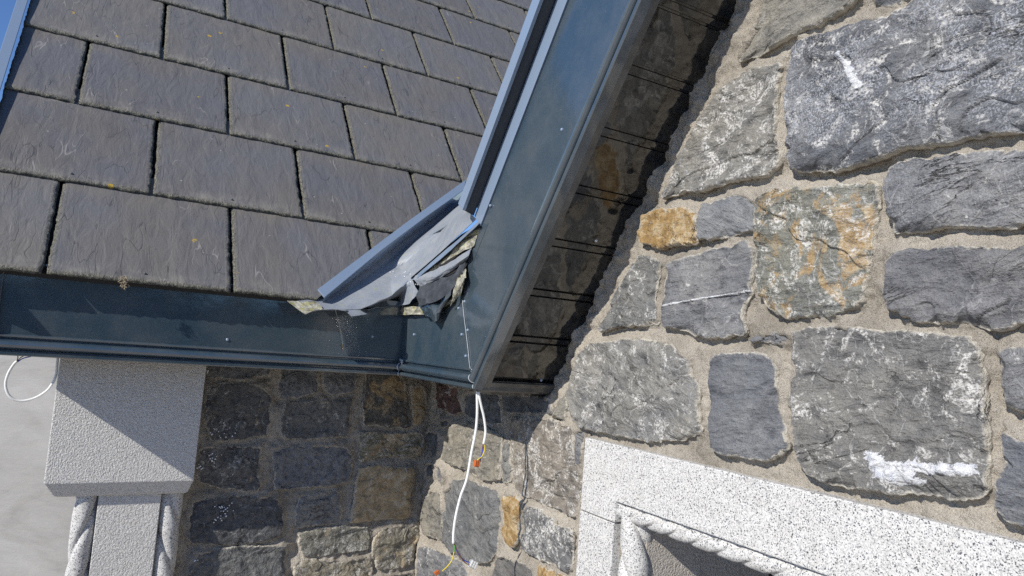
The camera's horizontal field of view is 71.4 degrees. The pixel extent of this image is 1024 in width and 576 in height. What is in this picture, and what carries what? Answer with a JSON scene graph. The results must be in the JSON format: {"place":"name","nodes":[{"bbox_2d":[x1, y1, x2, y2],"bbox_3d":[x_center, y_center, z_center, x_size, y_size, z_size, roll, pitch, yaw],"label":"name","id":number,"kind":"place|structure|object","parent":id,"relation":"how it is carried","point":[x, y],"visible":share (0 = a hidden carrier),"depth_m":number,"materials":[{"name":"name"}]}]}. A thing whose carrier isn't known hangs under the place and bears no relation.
{"place":"outdoors","nodes":[
{"label":"outdoors","id":0,"kind":"place"},
{"bbox_2d":[0,355,75,575],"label":"rendered wall","id":1,"kind":"structure","parent":0,"point":[35,518],"depth_m":4.14,"materials":[{"name":"white paint"}]},
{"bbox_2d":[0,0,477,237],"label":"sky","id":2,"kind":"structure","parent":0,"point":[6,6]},
{"label":"ground","id":3,"kind":"structure","parent":0,"visible":0},
{"bbox_2d":[44,358,205,575],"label":"granite column","id":4,"kind":"structure","parent":3,"relation":"on","point":[122,452],"depth_m":2.53,"materials":[{"name":"grey stone"}]},
{"bbox_2d":[0,264,405,374],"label":"eave fascia","id":5,"kind":"structure","parent":4,"relation":"on","point":[51,318],"depth_m":2.45,"materials":[{"name":"blue metal"}]},
{"bbox_2d":[4,356,58,401],"bbox_3d":[-1.664,0.302,2.469,0.151,0.187,0.016,7,-6,-30],"label":"cable loop","id":6,"kind":"object","parent":5,"relation":"hanging from","point":[35,397],"visible":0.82,"depth_m":2.45,"materials":[{"name":"white plastic"}]},
{"bbox_2d":[0,0,531,301],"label":"slate roof","id":7,"kind":"structure","parent":5,"relation":"on","point":[287,150],"depth_m":3.02,"materials":[{"name":"grey stone"}]},
{"bbox_2d":[118,275,127,288],"bbox_3d":[-1.254,-0.018,2.301,0.034,0.050,0.021,7,-6,-30],"label":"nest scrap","id":8,"kind":"object","parent":7,"relation":"hanging from","point":[125,281],"visible":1,"depth_m":2.30,"materials":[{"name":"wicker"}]},
{"bbox_2d":[288,180,481,322],"bbox_3d":[-0.262,-0.211,2.990,0.713,0.759,1.136,3,-5,19],"label":"valley flashing","id":9,"kind":"object","parent":7,"relation":"attached to","point":[431,257],"visible":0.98,"depth_m":2.77,"materials":[{"name":"grey metal"}]},
{"bbox_2d":[331,202,453,297],"bbox_3d":[-0.488,-0.190,3.063,0.374,0.573,0.780,4,-5,3],"label":"debris","id":10,"kind":"object","parent":9,"relation":"on","point":[378,265],"visible":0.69,"depth_m":2.85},
{"bbox_2d":[174,297,430,575],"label":"stone wall","id":11,"kind":"structure","parent":3,"relation":"on","point":[314,473],"depth_m":2.94,"materials":[{"name":"grey stone"}]},
{"bbox_2d":[414,0,1023,575],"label":"stone wall","id":12,"kind":"structure","parent":3,"relation":"on","point":[812,276],"depth_m":1.56,"materials":[{"name":"grey stone"}]},
{"bbox_2d":[476,0,735,396],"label":"verge soffit","id":13,"kind":"structure","parent":12,"relation":"attached to","point":[663,71],"depth_m":2.04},
{"bbox_2d":[397,0,651,389],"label":"verge fascia","id":14,"kind":"structure","parent":13,"relation":"attached to","point":[459,342],"depth_m":2.11,"materials":[{"name":"blue metal"}]},
{"bbox_2d":[434,392,478,575],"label":"hanging cable","id":15,"kind":"object","parent":14,"relation":"hanging from","point":[472,564],"visible":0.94,"depth_m":2.26,"materials":[{"name":"white plastic"}]},
{"bbox_2d":[473,392,486,466],"bbox_3d":[-0.099,0.426,2.295,0.047,0.298,0.012,7,-6,-30],"label":"hanging cable","id":16,"kind":"object","parent":14,"relation":"hanging from","point":[476,463],"visible":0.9,"depth_m":2.29,"materials":[{"name":"white plastic"}]},
{"bbox_2d":[458,0,568,225],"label":"raking trim","id":17,"kind":"structure","parent":14,"relation":"attached to","point":[538,32],"depth_m":2.22,"materials":[{"name":"blue metal"}]},
{"bbox_2d":[576,437,1023,575],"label":"window surround","id":18,"kind":"object","parent":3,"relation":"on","point":[674,516],"visible":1,"depth_m":1.64,"materials":[{"name":"stone"}]}
]}

